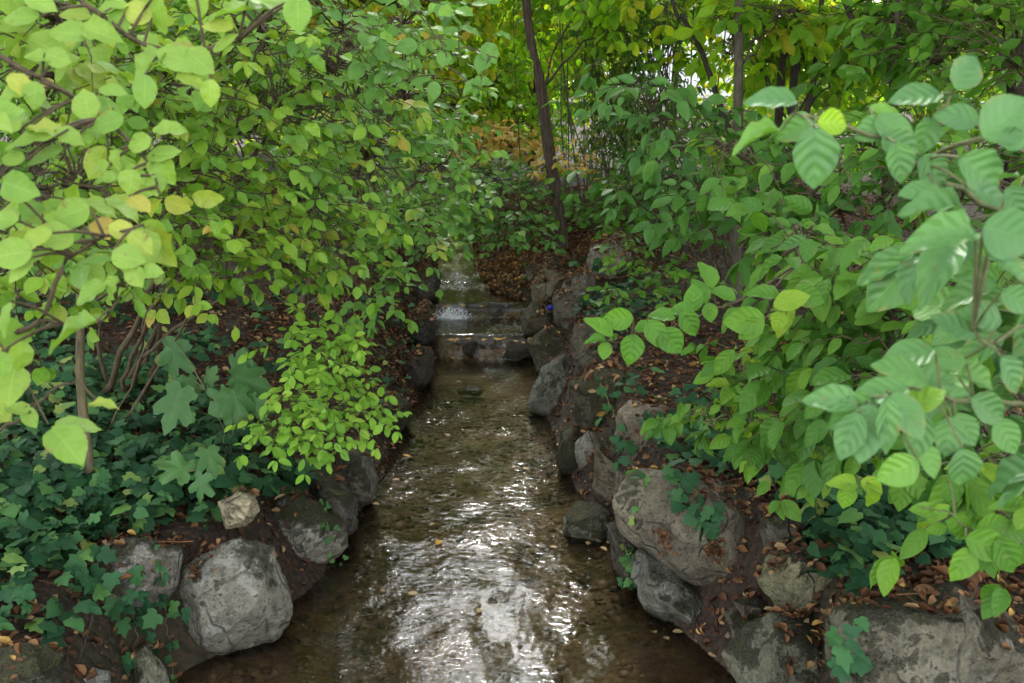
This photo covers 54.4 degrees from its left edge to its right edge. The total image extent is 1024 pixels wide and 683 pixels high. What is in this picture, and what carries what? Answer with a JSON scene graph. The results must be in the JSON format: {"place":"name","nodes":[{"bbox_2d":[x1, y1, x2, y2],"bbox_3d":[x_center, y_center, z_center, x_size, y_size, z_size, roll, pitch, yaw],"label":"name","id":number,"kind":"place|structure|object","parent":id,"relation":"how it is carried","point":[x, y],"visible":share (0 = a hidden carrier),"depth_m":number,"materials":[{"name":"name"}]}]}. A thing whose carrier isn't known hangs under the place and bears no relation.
{"place":"outdoors","nodes":[
{"label":"outdoors","id":0,"kind":"place"},
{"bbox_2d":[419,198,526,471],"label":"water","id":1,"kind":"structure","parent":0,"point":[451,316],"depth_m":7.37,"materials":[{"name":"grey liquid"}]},
{"bbox_2d":[372,304,715,656],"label":"drifting leaves","id":2,"kind":"object","parent":1,"relation":"on","point":[437,541],"visible":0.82,"depth_m":3.95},
{"bbox_2d":[0,84,1023,682],"bbox_3d":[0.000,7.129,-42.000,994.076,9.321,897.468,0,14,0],"label":"ground","id":3,"kind":"structure","parent":0,"point":[494,376],"depth_m":3.85,"materials":[{"name":"soil"}]},
{"bbox_2d":[0,642,64,682],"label":"boulder","id":4,"kind":"object","parent":3,"relation":"on","point":[43,663],"visible":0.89,"depth_m":2.47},
{"bbox_2d":[0,0,156,299],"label":"broad tree","id":5,"kind":"object","parent":3,"relation":"on","point":[45,192],"visible":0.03,"depth_m":5.55,"materials":[{"name":"green plant"}]},
{"bbox_2d":[65,0,95,474],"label":"slim tree","id":6,"kind":"object","parent":3,"relation":"on","point":[82,403],"visible":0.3,"depth_m":3.34,"materials":[{"name":"brown plant"}]},
{"bbox_2d":[73,615,96,681],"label":"dead twig","id":7,"kind":"object","parent":3,"relation":"on","point":[90,625],"visible":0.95,"depth_m":2.82,"materials":[{"name":"wood"}]},
{"bbox_2d":[84,667,110,682],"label":"stone","id":8,"kind":"object","parent":3,"relation":"on","point":[103,676],"visible":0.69,"depth_m":2.75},
{"bbox_2d":[85,536,182,606],"bbox_3d":[-1.201,0.750,3.110,0.356,0.335,0.316,0,14,0],"label":"boulder","id":9,"kind":"object","parent":3,"relation":"on","point":[133,552],"visible":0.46,"depth_m":3.01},
{"bbox_2d":[64,545,191,676],"bbox_3d":[-1.154,0.786,2.954,0.335,0.373,0.193,2,14,8],"label":"ivy strand","id":10,"kind":"object","parent":9,"relation":"attached to","point":[145,619],"visible":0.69,"depth_m":2.94,"materials":[{"name":"green plant"}]},
{"bbox_2d":[143,536,180,682],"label":"ivy strand","id":11,"kind":"object","parent":9,"relation":"attached to","point":[171,605],"visible":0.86,"depth_m":3.04,"materials":[{"name":"green plant"}]},
{"bbox_2d":[134,643,170,682],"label":"stone","id":12,"kind":"object","parent":3,"relation":"on","point":[149,667],"visible":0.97,"depth_m":2.88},
{"bbox_2d":[0,0,311,466],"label":"leafy shrub","id":13,"kind":"object","parent":3,"relation":"on","point":[48,241],"visible":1,"depth_m":1.35,"materials":[{"name":"green plant"}]},
{"bbox_2d":[0,285,326,646],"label":"ivy","id":14,"kind":"object","parent":3,"relation":"on","point":[26,484],"visible":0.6,"depth_m":3.42,"materials":[{"name":"green plant"}]},
{"bbox_2d":[0,0,333,155],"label":"distant tree","id":15,"kind":"object","parent":3,"relation":"on","point":[160,144],"visible":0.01,"depth_m":13.95,"materials":[{"name":"green plant"}]},
{"bbox_2d":[0,0,353,176],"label":"background tree","id":16,"kind":"object","parent":3,"relation":"on","point":[229,63],"visible":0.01,"depth_m":11.27,"materials":[{"name":"green plant"}]},
{"bbox_2d":[0,0,358,306],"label":"leafy shrub","id":17,"kind":"object","parent":3,"relation":"on","point":[34,268],"visible":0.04,"depth_m":5.54,"materials":[{"name":"green plant"}]},
{"bbox_2d":[0,0,361,385],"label":"leafy shrub","id":18,"kind":"object","parent":3,"relation":"on","point":[197,109],"visible":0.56,"depth_m":2.71,"materials":[{"name":"green plant"}]},
{"bbox_2d":[152,336,270,502],"bbox_3d":[-1.038,0.303,3.486,0.407,0.573,0.767,-5,14,-18],"label":"sycamore sapling","id":19,"kind":"object","parent":3,"relation":"on","point":[236,400],"visible":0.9,"depth_m":3.46,"materials":[{"name":"green plant"}]},
{"bbox_2d":[180,536,292,655],"bbox_3d":[-0.921,0.861,3.240,0.411,0.490,0.338,0,14,0],"label":"boulder","id":20,"kind":"object","parent":3,"relation":"on","point":[238,600],"visible":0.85,"depth_m":3.12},
{"bbox_2d":[218,491,259,528],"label":"stone","id":21,"kind":"object","parent":3,"relation":"on","point":[238,509],"visible":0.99,"depth_m":3.28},
{"bbox_2d":[39,0,450,402],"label":"leafy shrub","id":22,"kind":"object","parent":3,"relation":"on","point":[313,177],"visible":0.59,"depth_m":3.35,"materials":[{"name":"green plant"}]},
{"bbox_2d":[227,53,341,171],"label":"background bush","id":23,"kind":"object","parent":3,"relation":"on","point":[264,98],"visible":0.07,"depth_m":11.40,"materials":[{"name":"green plant"}]},
{"bbox_2d":[91,0,521,135],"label":"background tree","id":24,"kind":"object","parent":3,"relation":"on","point":[462,67],"visible":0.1,"depth_m":9.67,"materials":[{"name":"green plant"}]},
{"bbox_2d":[271,495,347,563],"bbox_3d":[-0.822,0.733,3.784,0.395,0.339,0.310,0,14,0],"label":"boulder","id":25,"kind":"object","parent":3,"relation":"on","point":[305,535],"visible":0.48,"depth_m":3.67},
{"bbox_2d":[319,498,348,566],"bbox_3d":[-0.712,0.737,3.749,0.100,0.261,0.222,-10,16,-35],"label":"ivy strand","id":26,"kind":"object","parent":25,"relation":"hanging from","point":[326,540],"visible":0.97,"depth_m":3.68,"materials":[{"name":"green plant"}]},
{"bbox_2d":[107,0,513,430],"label":"leafy shrub","id":27,"kind":"object","parent":3,"relation":"on","point":[445,12],"visible":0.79,"depth_m":3.04,"materials":[{"name":"green plant"}]},
{"bbox_2d":[224,302,411,484],"bbox_3d":[-0.866,0.201,3.786,0.596,0.750,1.408,-7,15,-28],"label":"leafy shrub","id":28,"kind":"object","parent":3,"relation":"on","point":[314,370],"visible":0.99,"depth_m":3.38,"materials":[{"name":"green plant"}]},
{"bbox_2d":[311,470,357,536],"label":"boulder","id":29,"kind":"object","parent":3,"relation":"on","point":[340,497],"visible":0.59,"depth_m":3.86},
{"bbox_2d":[272,270,416,449],"bbox_3d":[-1.021,0.011,5.810,0.937,0.620,3.059,0,14,0],"label":"ivy","id":30,"kind":"object","parent":3,"relation":"on","point":[389,342],"visible":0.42,"depth_m":6.05,"materials":[{"name":"green plant"}]},
{"bbox_2d":[338,445,377,507],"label":"boulder","id":31,"kind":"object","parent":3,"relation":"on","point":[359,473],"visible":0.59,"depth_m":4.24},
{"bbox_2d":[250,113,471,193],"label":"background bush","id":32,"kind":"object","parent":3,"relation":"on","point":[335,172],"visible":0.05,"depth_m":10.30,"materials":[{"name":"green plant"}]},
{"bbox_2d":[262,1,495,242],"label":"leafy shrub","id":33,"kind":"object","parent":3,"relation":"on","point":[468,174],"visible":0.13,"depth_m":6.54,"materials":[{"name":"green plant"}]},
{"bbox_2d":[246,0,516,339],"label":"leafy shrub","id":34,"kind":"object","parent":3,"relation":"on","point":[409,209],"visible":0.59,"depth_m":4.42,"materials":[{"name":"green plant"}]},
{"bbox_2d":[371,394,411,434],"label":"boulder","id":35,"kind":"object","parent":3,"relation":"on","point":[402,423],"visible":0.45,"depth_m":5.20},
{"bbox_2d":[406,346,434,389],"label":"boulder","id":36,"kind":"object","parent":3,"relation":"on","point":[424,375],"visible":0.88,"depth_m":6.01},
{"bbox_2d":[409,300,435,346],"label":"boulder","id":37,"kind":"object","parent":3,"relation":"on","point":[425,335],"visible":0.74,"depth_m":6.63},
{"bbox_2d":[409,264,441,301],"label":"boulder","id":38,"kind":"object","parent":3,"relation":"on","point":[433,282],"visible":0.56,"depth_m":7.46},
{"bbox_2d":[350,129,513,264],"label":"leafy shrub","id":39,"kind":"object","parent":3,"relation":"on","point":[466,247],"visible":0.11,"depth_m":7.97,"materials":[{"name":"green plant"}]},
{"bbox_2d":[208,394,715,682],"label":"pebbles","id":40,"kind":"object","parent":3,"relation":"on","point":[518,598],"visible":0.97,"depth_m":3.84,"materials":[{"name":"stone"}]},
{"bbox_2d":[455,386,484,395],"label":"stone","id":41,"kind":"object","parent":3,"relation":"on","point":[470,391],"visible":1,"depth_m":6.06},
{"bbox_2d":[462,341,480,357],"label":"stone","id":42,"kind":"object","parent":3,"relation":"on","point":[471,349],"visible":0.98,"depth_m":6.81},
{"bbox_2d":[433,302,520,314],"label":"weir sill","id":43,"kind":"structure","parent":3,"relation":"on","point":[471,308],"depth_m":7.41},
{"bbox_2d":[442,332,528,349],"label":"weir sill","id":44,"kind":"structure","parent":3,"relation":"on","point":[489,343],"depth_m":6.87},
{"bbox_2d":[426,109,559,207],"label":"leafy shrub","id":45,"kind":"object","parent":3,"relation":"on","point":[490,141],"visible":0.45,"depth_m":11.04,"materials":[{"name":"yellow plant"}]},
{"bbox_2d":[486,304,507,317],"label":"stone","id":46,"kind":"object","parent":3,"relation":"on","point":[496,311],"visible":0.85,"depth_m":7.38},
{"bbox_2d":[0,176,1023,682],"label":"leaf litter","id":47,"kind":"object","parent":3,"relation":"on","point":[924,580],"visible":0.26,"depth_m":4.69,"materials":[{"name":"plant"}]},
{"bbox_2d":[448,101,578,193],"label":"background bush","id":48,"kind":"object","parent":3,"relation":"on","point":[530,121],"visible":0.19,"depth_m":12.41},
{"bbox_2d":[400,0,630,173],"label":"background tree","id":49,"kind":"object","parent":3,"relation":"on","point":[502,108],"visible":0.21,"depth_m":12.88,"materials":[{"name":"green plant"}]},
{"bbox_2d":[9,286,1023,682],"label":"soil crumbs","id":50,"kind":"object","parent":3,"relation":"on","point":[727,634],"visible":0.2,"depth_m":4.04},
{"bbox_2d":[502,340,531,362],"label":"stone","id":51,"kind":"object","parent":3,"relation":"on","point":[517,351],"visible":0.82,"depth_m":6.78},
{"bbox_2d":[436,151,628,279],"bbox_3d":[0.082,-1.077,8.129,1.421,0.999,2.062,5,14,19],"label":"leafy shrub","id":52,"kind":"object","parent":3,"relation":"on","point":[522,205],"visible":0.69,"depth_m":7.66,"materials":[{"name":"green plant"}]},
{"bbox_2d":[520,300,553,336],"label":"boulder","id":53,"kind":"object","parent":3,"relation":"on","point":[532,320],"visible":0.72,"depth_m":6.75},
{"bbox_2d":[525,253,563,280],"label":"boulder","id":54,"kind":"object","parent":3,"relation":"on","point":[530,272],"visible":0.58,"depth_m":7.23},
{"bbox_2d":[526,326,566,373],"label":"boulder","id":55,"kind":"object","parent":3,"relation":"on","point":[541,353],"visible":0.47,"depth_m":6.28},
{"bbox_2d":[526,354,572,418],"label":"boulder","id":56,"kind":"object","parent":3,"relation":"on","point":[543,392],"visible":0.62,"depth_m":5.51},
{"bbox_2d":[530,266,569,302],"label":"boulder","id":57,"kind":"object","parent":3,"relation":"on","point":[544,291],"visible":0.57,"depth_m":6.96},
{"bbox_2d":[513,137,620,238],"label":"leafy shrub","id":58,"kind":"object","parent":3,"relation":"on","point":[561,169],"visible":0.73,"depth_m":7.92,"materials":[{"name":"green plant"}]},
{"bbox_2d":[556,424,583,478],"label":"stone","id":59,"kind":"object","parent":3,"relation":"on","point":[566,461],"visible":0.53,"depth_m":4.67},
{"bbox_2d":[552,269,596,327],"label":"boulder","id":60,"kind":"object","parent":3,"relation":"on","point":[564,317],"visible":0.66,"depth_m":6.34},
{"bbox_2d":[574,430,592,469],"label":"stone","id":61,"kind":"object","parent":3,"relation":"on","point":[583,449],"visible":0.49,"depth_m":4.56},
{"bbox_2d":[563,500,611,543],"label":"stone","id":62,"kind":"object","parent":3,"relation":"on","point":[584,521],"visible":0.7,"depth_m":4.00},
{"bbox_2d":[572,323,620,369],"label":"boulder","id":63,"kind":"object","parent":3,"relation":"on","point":[582,356],"visible":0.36,"depth_m":5.23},
{"bbox_2d":[473,0,729,247],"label":"shoot thicket","id":64,"kind":"object","parent":3,"relation":"on","point":[625,136],"visible":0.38,"depth_m":8.63,"materials":[{"name":"green plant"}]},
{"bbox_2d":[569,368,636,432],"bbox_3d":[0.460,0.303,4.734,0.383,0.368,0.342,0,14,0],"label":"boulder","id":65,"kind":"object","parent":3,"relation":"on","point":[588,407],"visible":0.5,"depth_m":4.64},
{"bbox_2d":[590,425,621,501],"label":"boulder","id":66,"kind":"object","parent":3,"relation":"on","point":[604,481],"visible":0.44,"depth_m":4.17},
{"bbox_2d":[584,233,632,276],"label":"boulder","id":67,"kind":"object","parent":3,"relation":"on","point":[594,254],"visible":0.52,"depth_m":6.88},
{"bbox_2d":[522,0,695,248],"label":"vine clad tree","id":68,"kind":"object","parent":3,"relation":"on","point":[617,45],"visible":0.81,"depth_m":7.79,"materials":[{"name":"brown plant"}]},
{"bbox_2d":[607,520,635,589],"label":"stone","id":69,"kind":"object","parent":3,"relation":"on","point":[615,536],"visible":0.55,"depth_m":3.62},
{"bbox_2d":[429,0,818,166],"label":"background tree","id":70,"kind":"object","parent":3,"relation":"on","point":[544,14],"visible":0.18,"depth_m":10.11,"materials":[{"name":"green plant"}]},
{"bbox_2d":[613,462,640,496],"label":"stone","id":71,"kind":"object","parent":3,"relation":"on","point":[621,475],"visible":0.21,"depth_m":3.81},
{"bbox_2d":[567,188,693,396],"bbox_3d":[0.918,-0.766,7.469,1.127,0.590,6.510,1,14,6],"label":"ivy","id":72,"kind":"object","parent":3,"relation":"on","point":[638,302],"visible":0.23,"depth_m":6.05,"materials":[{"name":"green plant"}]},
{"bbox_2d":[614,400,668,461],"bbox_3d":[0.559,0.412,4.215,0.259,0.330,0.291,3,14,13],"label":"stone","id":73,"kind":"object","parent":3,"relation":"on","point":[626,412],"visible":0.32,"depth_m":4.12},
{"bbox_2d":[594,377,637,471],"bbox_3d":[0.459,0.369,4.190,0.209,0.277,0.894,0,14,0],"label":"ivy strand","id":74,"kind":"object","parent":73,"relation":"attached to","point":[631,449],"visible":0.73,"depth_m":4.08,"materials":[{"name":"green plant"}]},
{"bbox_2d":[552,156,750,261],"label":"leafy shrub","id":75,"kind":"object","parent":3,"relation":"on","point":[620,218],"visible":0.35,"depth_m":7.39,"materials":[{"name":"green plant"}]},
{"bbox_2d":[551,0,768,236],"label":"slim tree","id":76,"kind":"object","parent":3,"relation":"on","point":[604,19],"visible":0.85,"depth_m":7.26,"materials":[{"name":"green plant"}]},
{"bbox_2d":[542,58,784,302],"bbox_3d":[0.796,-0.778,5.296,1.294,1.398,1.588,0,14,0],"label":"leafy shrub","id":77,"kind":"object","parent":3,"relation":"on","point":[683,98],"visible":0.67,"depth_m":4.97,"materials":[{"name":"green plant"}]},
{"bbox_2d":[596,4,733,97],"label":"pale building","id":78,"kind":"structure","parent":3,"relation":"on","point":[694,84],"depth_m":40.60,"materials":[{"name":"paint"}]},
{"bbox_2d":[630,547,702,624],"bbox_3d":[0.583,0.862,3.386,0.361,0.368,0.336,0,14,0],"label":"stone","id":79,"kind":"object","parent":3,"relation":"on","point":[666,595],"visible":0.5,"depth_m":3.27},
{"bbox_2d":[583,229,753,340],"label":"leafy shrub","id":80,"kind":"object","parent":3,"relation":"on","point":[676,274],"visible":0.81,"depth_m":5.30,"materials":[{"name":"green plant"}]},
{"bbox_2d":[612,468,752,585],"bbox_3d":[0.643,0.678,3.396,0.615,0.530,0.435,0,14,0],"label":"boulder","id":81,"kind":"object","parent":3,"relation":"on","point":[690,563],"visible":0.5,"depth_m":3.22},
{"bbox_2d":[617,468,650,593],"bbox_3d":[0.408,0.680,3.401,0.102,0.570,0.347,0,14,0],"label":"ivy strand","id":82,"kind":"object","parent":81,"relation":"hanging from","point":[628,581],"visible":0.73,"depth_m":3.37,"materials":[{"name":"green plant"}]},
{"bbox_2d":[652,527,726,565],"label":"dead leaf clump","id":83,"kind":"object","parent":81,"relation":"on","point":[709,548],"visible":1,"depth_m":3.18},
{"bbox_2d":[661,458,725,548],"bbox_3d":[0.570,0.527,3.180,0.151,0.247,0.256,-13,18,-42],"label":"ivy strand","id":84,"kind":"object","parent":81,"relation":"hanging from","point":[706,522],"visible":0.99,"depth_m":3.15,"materials":[{"name":"green plant"}]},
{"bbox_2d":[596,83,787,175],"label":"background bush","id":85,"kind":"object","parent":3,"relation":"on","point":[730,103],"visible":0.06,"depth_m":11.08,"materials":[{"name":"green plant"}]},
{"bbox_2d":[723,606,753,638],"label":"stone","id":86,"kind":"object","parent":3,"relation":"on","point":[736,621],"visible":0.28,"depth_m":2.98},
{"bbox_2d":[653,0,843,301],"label":"slim tree","id":87,"kind":"object","parent":3,"relation":"on","point":[750,18],"visible":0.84,"depth_m":6.08,"materials":[{"name":"green plant"}]},
{"bbox_2d":[733,591,765,618],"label":"stone","id":88,"kind":"object","parent":3,"relation":"on","point":[750,608],"visible":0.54,"depth_m":2.99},
{"bbox_2d":[640,339,884,521],"bbox_3d":[0.885,0.253,3.197,0.699,0.586,1.513,6,15,25],"label":"leafy shrub","id":89,"kind":"object","parent":3,"relation":"on","point":[753,459],"visible":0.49,"depth_m":2.81,"materials":[{"name":"green plant"}]},
{"bbox_2d":[659,0,881,236],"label":"slim tree","id":90,"kind":"object","parent":3,"relation":"on","point":[782,63],"visible":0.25,"depth_m":7.48,"materials":[{"name":"green plant"}]},
{"bbox_2d":[721,612,820,682],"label":"boulder","id":91,"kind":"object","parent":3,"relation":"on","point":[757,650],"visible":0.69,"depth_m":2.66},
{"bbox_2d":[662,0,888,162],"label":"slim tree","id":92,"kind":"object","parent":3,"relation":"on","point":[796,77],"visible":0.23,"depth_m":7.33,"materials":[{"name":"green plant"}]},
{"bbox_2d":[760,506,809,549],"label":"stone","id":93,"kind":"object","parent":3,"relation":"on","point":[774,526],"visible":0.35,"depth_m":3.02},
{"bbox_2d":[757,543,832,611],"bbox_3d":[0.875,0.711,2.942,0.244,0.274,0.319,9,16,32],"label":"boulder","id":94,"kind":"object","parent":3,"relation":"on","point":[781,586],"visible":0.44,"depth_m":2.82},
{"bbox_2d":[682,0,918,138],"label":"background tree","id":95,"kind":"object","parent":3,"relation":"on","point":[769,110],"visible":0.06,"depth_m":12.73,"materials":[{"name":"green plant"}]},
{"bbox_2d":[583,188,1023,514],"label":"leafy shrub","id":96,"kind":"object","parent":3,"relation":"on","point":[796,248],"visible":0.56,"depth_m":2.29,"materials":[{"name":"green plant"}]},
{"bbox_2d":[638,382,1013,598],"bbox_3d":[1.207,0.369,3.522,1.197,0.296,1.759,-3,14,-14],"label":"ivy","id":97,"kind":"object","parent":3,"relation":"on","point":[829,518],"visible":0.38,"depth_m":2.86,"materials":[{"name":"green plant"}]},
{"bbox_2d":[824,617,835,677],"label":"stone","id":98,"kind":"object","parent":3,"relation":"on","point":[828,650],"visible":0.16,"depth_m":2.57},
{"bbox_2d":[642,94,1023,355],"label":"leafy shrub","id":99,"kind":"object","parent":3,"relation":"on","point":[832,198],"visible":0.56,"depth_m":3.50,"materials":[{"name":"green plant"}]},
{"bbox_2d":[647,0,1023,286],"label":"leafy shrub","id":100,"kind":"object","parent":3,"relation":"on","point":[900,73],"visible":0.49,"depth_m":4.68,"materials":[{"name":"green plant"}]},
{"bbox_2d":[757,0,951,271],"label":"slim tree","id":101,"kind":"object","parent":3,"relation":"on","point":[810,99],"visible":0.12,"depth_m":6.78,"materials":[{"name":"green plant"}]},
{"bbox_2d":[732,55,1023,508],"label":"leafy shrub","id":102,"kind":"object","parent":3,"relation":"on","point":[958,321],"visible":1,"depth_m":1.05,"materials":[{"name":"green plant"}]},
{"bbox_2d":[734,233,1023,578],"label":"leafy shrub","id":103,"kind":"object","parent":3,"relation":"on","point":[808,433],"visible":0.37,"depth_m":2.23,"materials":[{"name":"green plant"}]},
{"bbox_2d":[783,0,1001,250],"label":"slim tree","id":104,"kind":"object","parent":3,"relation":"on","point":[838,61],"visible":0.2,"depth_m":5.61,"materials":[{"name":"green plant"}]},
{"bbox_2d":[784,79,1000,181],"bbox_3d":[3.574,-1.938,9.318,2.436,1.211,1.588,0,14,0],"label":"background bush","id":105,"kind":"object","parent":3,"relation":"on","point":[819,112],"visible":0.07,"depth_m":9.24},
{"bbox_2d":[828,0,1002,146],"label":"background tree","id":106,"kind":"object","parent":3,"relation":"on","point":[992,90],"depth_m":11.79,"materials":[{"name":"green plant"}]},
{"bbox_2d":[825,443,1023,619],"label":"leafy shrub","id":107,"kind":"object","parent":3,"relation":"on","point":[998,539],"visible":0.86,"depth_m":1.60,"materials":[{"name":"green plant"}]},
{"bbox_2d":[827,0,1023,250],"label":"slim tree","id":108,"kind":"object","parent":3,"relation":"on","point":[870,26],"visible":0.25,"depth_m":5.39,"materials":[{"name":"green plant"}]},
{"bbox_2d":[829,579,1023,682],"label":"boulder","id":109,"kind":"object","parent":3,"relation":"on","point":[904,644],"visible":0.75,"depth_m":1.97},
{"bbox_2d":[824,601,872,682],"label":"ivy strand","id":110,"kind":"object","parent":109,"relation":"attached to","point":[843,661],"visible":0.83,"depth_m":1.92,"materials":[{"name":"green plant"}]},
{"bbox_2d":[900,0,1023,285],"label":"broad tree","id":111,"kind":"object","parent":3,"relation":"on","point":[1005,15],"visible":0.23,"depth_m":5.12,"materials":[{"name":"green plant"}]},
{"bbox_2d":[937,69,1006,160],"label":"background bush","id":112,"kind":"object","parent":3,"relation":"on","point":[997,90],"visible":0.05,"depth_m":8.81,"materials":[{"name":"green plant"}]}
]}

